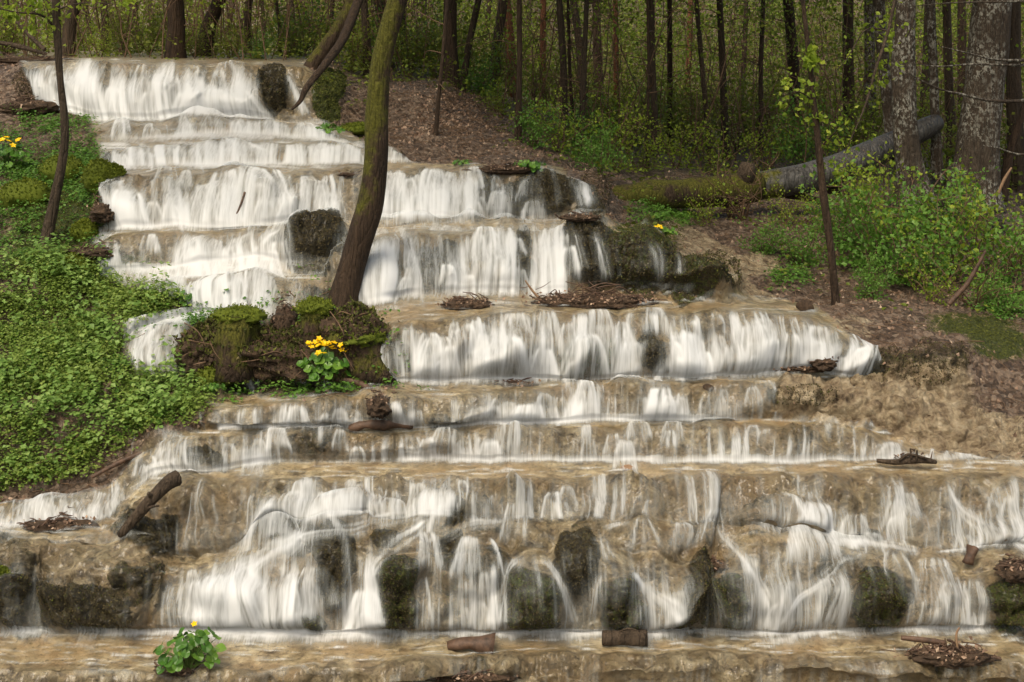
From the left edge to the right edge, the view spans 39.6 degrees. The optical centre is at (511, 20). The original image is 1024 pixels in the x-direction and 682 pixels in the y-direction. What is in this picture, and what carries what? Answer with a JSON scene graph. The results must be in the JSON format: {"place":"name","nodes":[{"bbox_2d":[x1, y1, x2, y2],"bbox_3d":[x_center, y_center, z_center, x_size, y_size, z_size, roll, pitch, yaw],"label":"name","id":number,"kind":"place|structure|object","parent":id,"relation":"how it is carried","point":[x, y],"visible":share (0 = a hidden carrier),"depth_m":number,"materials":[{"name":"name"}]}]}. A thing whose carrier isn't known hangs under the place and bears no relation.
{"place":"outdoors","nodes":[
{"label":"outdoors","id":0,"kind":"place"},
{"bbox_2d":[0,59,1023,659],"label":"water","id":1,"kind":"structure","parent":0,"point":[218,603],"depth_m":9.53,"materials":[{"name":"white liquid"}]},
{"bbox_2d":[193,319,342,383],"bbox_3d":[-1.458,2.270,9.578,1.438,0.494,0.665,0,0,0],"label":"earth mound","id":2,"kind":"object","parent":1,"relation":"in","point":[271,353],"visible":0.48,"depth_m":9.39,"materials":[{"name":"brown soil"}]},
{"bbox_2d":[171,316,214,376],"bbox_3d":[-2.063,2.264,9.726,0.543,0.490,0.609,0,0,-29],"label":"earth mound","id":3,"kind":"object","parent":2,"relation":"on","point":[197,337],"visible":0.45,"depth_m":9.52,"materials":[{"name":"brown soil"}]},
{"bbox_2d":[207,302,268,384],"bbox_3d":[-1.843,2.147,9.549,0.560,0.489,0.505,0,0,0],"label":"tree stump","id":4,"kind":"object","parent":2,"relation":"on","point":[236,326],"visible":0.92,"depth_m":9.40,"materials":[{"name":"green plant"}]},
{"bbox_2d":[269,290,298,329],"bbox_3d":[-1.556,2.045,9.852,0.238,0.365,0.676,0,0,0],"label":"twig pile","id":5,"kind":"object","parent":2,"relation":"on","point":[285,315],"visible":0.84,"depth_m":9.69,"materials":[{"name":"brown wood"}]},
{"bbox_2d":[291,295,335,348],"bbox_3d":[-1.297,2.082,9.544,0.394,0.464,0.378,0,0,0],"label":"tree stump","id":6,"kind":"object","parent":2,"relation":"on","point":[312,311],"visible":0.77,"depth_m":9.46,"materials":[{"name":"green plant"}]},
{"bbox_2d":[318,296,390,370],"bbox_3d":[-1.079,2.156,9.557,0.525,0.596,0.550,0,0,36],"label":"earth mound","id":7,"kind":"object","parent":2,"relation":"on","point":[355,317],"visible":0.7,"depth_m":9.41,"materials":[{"name":"brown soil"}]},
{"bbox_2d":[602,628,647,646],"bbox_3d":[0.622,3.396,7.851,0.250,0.131,0.112,0,0,0],"label":"log piece","id":8,"kind":"object","parent":1,"relation":"on","point":[631,637],"visible":1,"depth_m":7.83,"materials":[{"name":"brown wood"}]},
{"bbox_2d":[0,0,1023,501],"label":"ground","id":9,"kind":"structure","parent":0,"point":[932,416],"depth_m":10.51,"materials":[{"name":"brown soil"}]},
{"bbox_2d":[0,136,34,169],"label":"marsh marigold","id":10,"kind":"object","parent":9,"relation":"on","point":[7,160],"visible":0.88,"depth_m":12.53,"materials":[{"name":"green plant"}]},
{"bbox_2d":[0,176,50,207],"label":"mossy stone","id":11,"kind":"object","parent":9,"relation":"on","point":[26,188],"visible":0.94,"depth_m":11.52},
{"bbox_2d":[0,92,59,115],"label":"twig pile","id":12,"kind":"object","parent":9,"relation":"on","point":[26,105],"visible":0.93,"depth_m":13.76,"materials":[{"name":"brown wood"}]},
{"bbox_2d":[37,154,83,180],"bbox_3d":[-3.883,1.293,12.291,0.433,0.283,0.346,0,0,0],"label":"mossy stone","id":13,"kind":"object","parent":9,"relation":"on","point":[48,168],"visible":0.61,"depth_m":12.20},
{"bbox_2d":[0,0,135,245],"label":"slender tree","id":14,"kind":"object","parent":9,"relation":"on","point":[49,222],"visible":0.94,"depth_m":10.92,"materials":[{"name":"brown plant"}]},
{"bbox_2d":[61,0,107,56],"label":"forest tree","id":15,"kind":"object","parent":9,"relation":"on","point":[70,24],"visible":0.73,"depth_m":16.94,"materials":[{"name":"brown plant"}]},
{"bbox_2d":[80,158,113,192],"bbox_3d":[-3.324,1.274,11.466,0.313,0.340,0.260,0,0,0],"label":"mossy stone","id":16,"kind":"object","parent":9,"relation":"on","point":[93,175],"visible":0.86,"depth_m":11.39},
{"bbox_2d":[0,230,220,500],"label":"ground cover","id":17,"kind":"object","parent":9,"relation":"on","point":[95,364],"visible":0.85,"depth_m":9.69,"materials":[{"name":"green plant"}]},
{"bbox_2d":[163,0,211,57],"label":"forest tree","id":18,"kind":"object","parent":9,"relation":"on","point":[176,19],"visible":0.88,"depth_m":16.42,"materials":[{"name":"brown plant"}]},
{"bbox_2d":[254,1,332,55],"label":"shrub","id":19,"kind":"object","parent":9,"relation":"on","point":[291,35],"visible":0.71,"depth_m":17.80,"materials":[{"name":"green plant"}]},
{"bbox_2d":[296,335,350,386],"bbox_3d":[-1.231,2.257,9.365,0.404,0.352,0.325,0,0,0],"label":"marsh marigold","id":20,"kind":"object","parent":9,"relation":"on","point":[328,363],"visible":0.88,"depth_m":9.28,"materials":[{"name":"green plant"}]},
{"bbox_2d":[291,0,363,109],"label":"bent tree","id":21,"kind":"object","parent":9,"relation":"on","point":[325,53],"visible":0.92,"depth_m":13.14,"materials":[{"name":"brown plant"}]},
{"bbox_2d":[375,11,442,75],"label":"shrub","id":22,"kind":"object","parent":9,"relation":"on","point":[418,52],"visible":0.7,"depth_m":17.10,"materials":[{"name":"green plant"}]},
{"bbox_2d":[412,0,448,135],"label":"forest tree","id":23,"kind":"object","parent":9,"relation":"on","point":[437,108],"visible":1,"depth_m":13.18,"materials":[{"name":"brown plant"}]},
{"bbox_2d":[396,7,495,78],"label":"shrub","id":24,"kind":"object","parent":9,"relation":"on","point":[439,46],"visible":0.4,"depth_m":17.57,"materials":[{"name":"green plant"}]},
{"bbox_2d":[442,0,485,89],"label":"forest tree","id":25,"kind":"object","parent":9,"relation":"on","point":[451,47],"visible":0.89,"depth_m":16.13,"materials":[{"name":"brown plant"}]},
{"bbox_2d":[424,17,537,93],"bbox_3d":[-0.433,0.509,18.954,1.520,1.109,1.260,0,0,-39],"label":"shrub","id":26,"kind":"object","parent":9,"relation":"on","point":[504,76],"visible":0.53,"depth_m":19.00,"materials":[{"name":"green plant"}]},
{"bbox_2d":[458,42,516,96],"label":"shrub","id":27,"kind":"object","parent":9,"relation":"on","point":[483,73],"visible":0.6,"depth_m":16.99,"materials":[{"name":"green plant"}]},
{"bbox_2d":[0,0,1023,681],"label":"rock terraces","id":28,"kind":"object","parent":9,"relation":"on","point":[210,508],"visible":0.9,"depth_m":8.43,"materials":[{"name":"stone"}]},
{"bbox_2d":[8,507,99,533],"bbox_3d":[-2.771,3.034,8.645,0.570,0.163,0.278,0,0,0],"label":"twig pile","id":29,"kind":"object","parent":28,"relation":"on","point":[58,524],"visible":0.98,"depth_m":8.59,"materials":[{"name":"brown wood"}]},
{"bbox_2d":[96,0,167,54],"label":"shrub","id":30,"kind":"object","parent":28,"relation":"on","point":[155,34],"visible":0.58,"depth_m":18.09,"materials":[{"name":"green plant"}]},
{"bbox_2d":[117,470,181,538],"bbox_3d":[-2.116,2.830,8.284,0.375,0.385,0.177,0,0,0],"label":"driftwood","id":31,"kind":"object","parent":28,"relation":"on","point":[168,482],"visible":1,"depth_m":8.26,"materials":[{"name":"brown wood"}]},
{"bbox_2d":[153,652,207,676],"bbox_3d":[-1.774,3.461,7.645,0.347,0.110,0.198,0,0,14],"label":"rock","id":32,"kind":"object","parent":28,"relation":"on","point":[183,672],"visible":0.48,"depth_m":7.59,"materials":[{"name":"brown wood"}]},
{"bbox_2d":[153,620,226,673],"bbox_3d":[-1.723,3.359,7.629,0.394,0.296,0.286,0,0,0],"label":"marsh marigold","id":33,"kind":"object","parent":32,"relation":"on","point":[185,650],"visible":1,"depth_m":7.58,"materials":[{"name":"green plant"}]},
{"bbox_2d":[314,10,381,72],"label":"shrub","id":34,"kind":"object","parent":28,"relation":"on","point":[357,42],"visible":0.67,"depth_m":16.21,"materials":[{"name":"green plant"}]},
{"bbox_2d":[318,326,397,384],"bbox_3d":[-1.020,2.193,9.473,0.572,0.376,0.538,0,0,0],"label":"tree stump","id":35,"kind":"object","parent":28,"relation":"on","point":[368,357],"visible":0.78,"depth_m":9.31,"materials":[{"name":"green plant"}]},
{"bbox_2d":[328,0,407,308],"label":"leaning tree","id":36,"kind":"object","parent":28,"relation":"on","point":[362,230],"visible":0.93,"depth_m":9.98,"materials":[{"name":"green plant"}]},
{"bbox_2d":[434,292,496,309],"bbox_3d":[-0.323,1.982,9.988,0.437,0.151,0.311,0,0,0],"label":"twig pile","id":37,"kind":"object","parent":28,"relation":"on","point":[459,303],"visible":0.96,"depth_m":9.94,"materials":[{"name":"brown wood"}]},
{"bbox_2d":[406,668,527,681],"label":"twig pile","id":38,"kind":"object","parent":28,"relation":"on","point":[464,676],"visible":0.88,"depth_m":7.58,"materials":[{"name":"brown wood"}]},
{"bbox_2d":[447,632,495,653],"bbox_3d":[-0.223,3.431,7.806,0.268,0.145,0.125,0,0,0],"label":"bark chunk","id":39,"kind":"object","parent":28,"relation":"on","point":[483,644],"visible":0.98,"depth_m":7.77,"materials":[{"name":"brown wood"}]},
{"bbox_2d":[0,60,1023,680],"bbox_3d":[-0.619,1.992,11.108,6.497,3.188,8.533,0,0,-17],"label":"brown moss","id":40,"kind":"object","parent":28,"relation":"on","point":[532,198],"visible":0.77,"depth_m":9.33,"materials":[{"name":"brown plant"}]},
{"bbox_2d":[503,280,696,309],"bbox_3d":[0.623,1.962,10.118,1.382,0.222,0.490,0,0,0],"label":"twig pile","id":41,"kind":"object","parent":28,"relation":"on","point":[591,299],"visible":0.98,"depth_m":10.02,"materials":[{"name":"brown wood"}]},
{"bbox_2d":[881,636,1001,668],"bbox_3d":[2.304,3.404,7.662,0.645,0.136,0.317,0,0,0],"label":"twig pile","id":42,"kind":"object","parent":28,"relation":"on","point":[951,656],"visible":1,"depth_m":7.62,"materials":[{"name":"brown wood"}]},
{"bbox_2d":[993,552,1023,583],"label":"twig pile","id":43,"kind":"object","parent":28,"relation":"on","point":[1010,570],"visible":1,"depth_m":7.93,"materials":[{"name":"brown wood"}]},
{"bbox_2d":[0,0,1023,173],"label":"brushwood","id":44,"kind":"object","parent":9,"relation":"on","point":[288,7],"visible":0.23,"depth_m":17.96,"materials":[{"name":"plant"}]},
{"bbox_2d":[0,0,1023,188],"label":"undergrowth","id":45,"kind":"object","parent":9,"relation":"on","point":[662,51],"visible":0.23,"depth_m":18.96,"materials":[{"name":"green plant"}]},
{"bbox_2d":[0,103,1023,402],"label":"bank plants","id":46,"kind":"object","parent":9,"relation":"on","point":[90,155],"visible":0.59,"depth_m":11.46,"materials":[{"name":"green plant"}]},
{"bbox_2d":[0,0,1023,175],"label":"spring leaves","id":47,"kind":"object","parent":9,"relation":"on","point":[694,32],"visible":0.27,"depth_m":20.18,"materials":[{"name":"green plant"}]},
{"bbox_2d":[0,1,1023,312],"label":"forest floor plants","id":48,"kind":"object","parent":9,"relation":"on","point":[222,55],"visible":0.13,"depth_m":15.74,"materials":[{"name":"green plant"}]},
{"bbox_2d":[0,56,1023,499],"bbox_3d":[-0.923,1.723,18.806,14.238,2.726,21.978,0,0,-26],"label":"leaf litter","id":49,"kind":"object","parent":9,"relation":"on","point":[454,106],"visible":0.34,"depth_m":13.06,"materials":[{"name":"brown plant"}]},
{"bbox_2d":[800,147,934,269],"bbox_3d":[3.022,1.651,11.986,1.084,1.164,1.226,0,0,21],"label":"shrub","id":50,"kind":"object","parent":49,"relation":"on","point":[849,259],"visible":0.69,"depth_m":11.87,"materials":[{"name":"green plant"}]},
{"bbox_2d":[840,174,981,290],"bbox_3d":[3.321,1.787,11.584,1.115,1.058,0.986,0,0,-2],"label":"shrub","id":51,"kind":"object","parent":49,"relation":"on","point":[937,247],"visible":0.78,"depth_m":11.50,"materials":[{"name":"green plant"}]},
{"bbox_2d":[477,0,563,139],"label":"forest tree","id":52,"kind":"object","parent":9,"relation":"on","point":[518,128],"visible":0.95,"depth_m":14.28,"materials":[{"name":"brown plant"}]},
{"bbox_2d":[508,88,560,149],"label":"shrub","id":53,"kind":"object","parent":9,"relation":"on","point":[533,130],"visible":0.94,"depth_m":14.15,"materials":[{"name":"green plant"}]},
{"bbox_2d":[500,36,590,109],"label":"shrub","id":54,"kind":"object","parent":9,"relation":"on","point":[537,76],"visible":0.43,"depth_m":20.00,"materials":[{"name":"green plant"}]},
{"bbox_2d":[507,87,610,152],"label":"shrub","id":55,"kind":"object","parent":9,"relation":"on","point":[562,134],"visible":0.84,"depth_m":14.27,"materials":[{"name":"green plant"}]},
{"bbox_2d":[528,0,609,143],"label":"forest tree","id":56,"kind":"object","parent":9,"relation":"on","point":[561,32],"visible":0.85,"depth_m":16.16,"materials":[{"name":"brown plant"}]},
{"bbox_2d":[545,0,615,146],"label":"forest tree","id":57,"kind":"object","parent":9,"relation":"on","point":[582,89],"visible":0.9,"depth_m":15.78,"materials":[{"name":"brown plant"}]},
{"bbox_2d":[540,93,623,165],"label":"shrub","id":58,"kind":"object","parent":9,"relation":"on","point":[592,136],"visible":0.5,"depth_m":14.64,"materials":[{"name":"green plant"}]},
{"bbox_2d":[558,123,634,172],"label":"shrub","id":59,"kind":"object","parent":9,"relation":"on","point":[590,148],"visible":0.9,"depth_m":13.57,"materials":[{"name":"green plant"}]},
{"bbox_2d":[561,75,658,171],"bbox_3d":[1.087,1.078,14.792,0.957,1.030,1.328,0,0,41],"label":"shrub","id":60,"kind":"object","parent":9,"relation":"on","point":[627,109],"visible":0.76,"depth_m":14.74,"materials":[{"name":"green plant"}]},
{"bbox_2d":[598,0,660,156],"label":"forest tree","id":61,"kind":"object","parent":9,"relation":"on","point":[653,88],"visible":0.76,"depth_m":16.57,"materials":[{"name":"brown plant"}]},
{"bbox_2d":[579,75,701,149],"bbox_3d":[1.519,1.165,17.497,1.134,0.998,1.368,0,0,-38],"label":"shrub","id":62,"kind":"object","parent":9,"relation":"on","point":[633,114],"visible":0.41,"depth_m":17.58,"materials":[{"name":"green plant"}]},
{"bbox_2d":[621,119,667,172],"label":"shrub","id":63,"kind":"object","parent":9,"relation":"on","point":[647,146],"visible":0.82,"depth_m":15.21,"materials":[{"name":"green plant"}]},
{"bbox_2d":[644,0,697,149],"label":"forest tree","id":64,"kind":"object","parent":9,"relation":"on","point":[669,55],"visible":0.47,"depth_m":18.47,"materials":[{"name":"brown plant"}]},
{"bbox_2d":[650,118,701,170],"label":"shrub","id":65,"kind":"object","parent":9,"relation":"on","point":[665,147],"visible":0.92,"depth_m":15.57,"materials":[{"name":"green plant"}]},
{"bbox_2d":[664,0,729,164],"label":"forest tree","id":66,"kind":"object","parent":9,"relation":"on","point":[699,41],"visible":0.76,"depth_m":17.17,"materials":[{"name":"brown plant"}]},
{"bbox_2d":[658,72,739,155],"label":"shrub","id":67,"kind":"object","parent":9,"relation":"on","point":[680,119],"visible":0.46,"depth_m":18.11,"materials":[{"name":"green plant"}]},
{"bbox_2d":[672,109,769,175],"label":"shrub","id":68,"kind":"object","parent":9,"relation":"on","point":[712,149],"visible":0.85,"depth_m":15.99,"materials":[{"name":"green plant"}]},
{"bbox_2d":[689,0,772,159],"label":"forest tree","id":69,"kind":"object","parent":9,"relation":"on","point":[723,91],"visible":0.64,"depth_m":17.77,"materials":[{"name":"brown plant"}]},
{"bbox_2d":[695,154,766,220],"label":"shrub","id":70,"kind":"object","parent":9,"relation":"on","point":[735,210],"visible":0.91,"depth_m":12.92,"materials":[{"name":"green plant"}]},
{"bbox_2d":[696,71,790,149],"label":"shrub","id":71,"kind":"object","parent":9,"relation":"on","point":[745,107],"visible":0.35,"depth_m":19.08,"materials":[{"name":"green plant"}]},
{"bbox_2d":[715,0,788,153],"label":"forest tree","id":72,"kind":"object","parent":9,"relation":"on","point":[760,76],"visible":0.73,"depth_m":18.48,"materials":[{"name":"brown plant"}]},
{"bbox_2d":[732,211,800,256],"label":"shrub","id":73,"kind":"object","parent":9,"relation":"on","point":[768,249],"visible":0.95,"depth_m":11.95,"materials":[{"name":"green plant"}]},
{"bbox_2d":[734,112,807,170],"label":"shrub","id":74,"kind":"object","parent":9,"relation":"on","point":[772,166],"visible":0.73,"depth_m":16.54,"materials":[{"name":"green plant"}]},
{"bbox_2d":[612,115,943,208],"bbox_3d":[2.519,1.350,13.398,3.843,0.832,0.685,0,0,-17],"label":"fallen log","id":75,"kind":"object","parent":9,"relation":"on","point":[664,192],"visible":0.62,"depth_m":13.30,"materials":[{"name":"wood"}]},
{"bbox_2d":[752,0,809,142],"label":"forest tree","id":76,"kind":"object","parent":9,"relation":"on","point":[794,69],"visible":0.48,"depth_m":19.93,"materials":[{"name":"brown plant"}]},
{"bbox_2d":[739,69,834,150],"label":"shrub","id":77,"kind":"object","parent":9,"relation":"on","point":[778,111],"visible":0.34,"depth_m":18.93,"materials":[{"name":"green plant"}]},
{"bbox_2d":[774,208,834,267],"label":"shrub","id":78,"kind":"object","parent":9,"relation":"on","point":[803,259],"visible":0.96,"depth_m":11.86,"materials":[{"name":"green plant"}]},
{"bbox_2d":[765,88,853,164],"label":"shrub","id":79,"kind":"object","parent":9,"relation":"on","point":[799,149],"visible":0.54,"depth_m":16.45,"materials":[{"name":"green plant"}]},
{"bbox_2d":[773,0,859,305],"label":"sapling","id":80,"kind":"object","parent":9,"relation":"on","point":[810,58],"visible":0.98,"depth_m":10.72,"materials":[{"name":"brown plant"}]},
{"bbox_2d":[817,0,873,146],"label":"forest tree","id":81,"kind":"object","parent":9,"relation":"on","point":[850,81],"visible":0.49,"depth_m":19.93,"materials":[{"name":"brown plant"}]},
{"bbox_2d":[812,0,892,138],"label":"forest tree","id":82,"kind":"object","parent":9,"relation":"on","point":[868,10],"visible":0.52,"depth_m":19.94,"materials":[{"name":"brown plant"}]},
{"bbox_2d":[799,183,913,251],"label":"shrub","id":83,"kind":"object","parent":9,"relation":"on","point":[844,238],"visible":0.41,"depth_m":12.46,"materials":[{"name":"green plant"}]},
{"bbox_2d":[816,0,901,152],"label":"hanging branch tree","id":84,"kind":"object","parent":9,"relation":"on","point":[881,50],"visible":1,"depth_m":11.18,"materials":[{"name":"brown plant"}]},
{"bbox_2d":[848,233,901,301],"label":"shrub","id":85,"kind":"object","parent":9,"relation":"on","point":[877,283],"visible":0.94,"depth_m":11.05,"materials":[{"name":"green plant"}]},
{"bbox_2d":[829,75,929,147],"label":"shrub","id":86,"kind":"object","parent":9,"relation":"on","point":[880,118],"visible":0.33,"depth_m":17.66,"materials":[{"name":"green plant"}]},
{"bbox_2d":[872,0,892,133],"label":"birch stem","id":87,"kind":"object","parent":9,"relation":"on","point":[886,92],"visible":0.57,"depth_m":14.65,"materials":[{"name":"brown plant"}]},
{"bbox_2d":[819,130,972,246],"bbox_3d":[3.444,1.514,12.710,1.357,1.105,1.273,0,0,13],"label":"shrub","id":88,"kind":"object","parent":9,"relation":"on","point":[879,178],"visible":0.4,"depth_m":12.64,"materials":[{"name":"green plant"}]},
{"bbox_2d":[866,0,941,208],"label":"forked tree","id":89,"kind":"object","parent":9,"relation":"on","point":[904,109],"visible":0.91,"depth_m":13.25,"materials":[{"name":"grey plant"}]},
{"bbox_2d":[869,157,999,242],"bbox_3d":[3.933,1.635,12.856,0.971,0.827,1.196,0,0,-33],"label":"shrub","id":90,"kind":"object","parent":9,"relation":"on","point":[928,197],"visible":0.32,"depth_m":12.76,"materials":[{"name":"green plant"}]},
{"bbox_2d":[884,235,984,305],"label":"shrub","id":91,"kind":"object","parent":9,"relation":"on","point":[937,293],"visible":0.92,"depth_m":11.16,"materials":[{"name":"green plant"}]},
{"bbox_2d":[926,0,944,180],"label":"lichened tree","id":92,"kind":"object","parent":9,"relation":"on","point":[936,166],"visible":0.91,"depth_m":14.16,"materials":[{"name":"brown plant"}]},
{"bbox_2d":[859,148,1019,292],"bbox_3d":[3.652,1.625,11.776,1.528,1.184,1.100,0,0,-24],"label":"shrub","id":93,"kind":"object","parent":9,"relation":"on","point":[989,211],"visible":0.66,"depth_m":11.70,"materials":[{"name":"green plant"}]},
{"bbox_2d":[919,0,965,162],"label":"forest tree","id":94,"kind":"object","parent":9,"relation":"on","point":[947,23],"visible":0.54,"depth_m":17.95,"materials":[{"name":"brown plant"}]},
{"bbox_2d":[922,0,970,116],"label":"forest tree","id":95,"kind":"object","parent":9,"relation":"on","point":[960,7],"visible":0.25,"depth_m":21.95,"materials":[{"name":"brown plant"}]},
{"bbox_2d":[905,0,1023,213],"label":"old tree","id":96,"kind":"object","parent":9,"relation":"on","point":[983,100],"visible":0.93,"depth_m":13.42,"materials":[{"name":"brown plant"}]},
{"bbox_2d":[905,155,1023,291],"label":"shrub","id":97,"kind":"object","parent":9,"relation":"on","point":[1012,258],"visible":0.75,"depth_m":11.62,"materials":[{"name":"green plant"}]},
{"bbox_2d":[914,247,1023,310],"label":"shrub","id":98,"kind":"object","parent":9,"relation":"on","point":[975,301],"visible":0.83,"depth_m":10.96,"materials":[{"name":"green plant"}]},
{"bbox_2d":[959,266,1023,317],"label":"shrub","id":99,"kind":"object","parent":9,"relation":"on","point":[1007,304],"visible":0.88,"depth_m":10.92,"materials":[{"name":"green plant"}]},
{"bbox_2d":[961,0,1023,190],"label":"forest tree","id":100,"kind":"object","parent":9,"relation":"on","point":[1013,89],"visible":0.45,"depth_m":15.93,"materials":[{"name":"brown plant"}]},
{"bbox_2d":[1000,103,1023,201],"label":"slanting tree","id":101,"kind":"object","parent":9,"relation":"on","point":[1011,147],"visible":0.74,"depth_m":13.97,"materials":[{"name":"brown plant"}]},
{"bbox_2d":[0,0,1023,114],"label":"distant leaves","id":102,"kind":"object","parent":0,"point":[765,33],"depth_m":32.84,"materials":[{"name":"green plant"}]},
{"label":"ground","id":103,"kind":"structure","parent":0,"visible":0},
{"bbox_2d":[941,187,1023,276],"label":"shrub","id":104,"kind":"object","parent":103,"relation":"on","point":[1021,207],"visible":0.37,"depth_m":11.91,"materials":[{"name":"green plant"}]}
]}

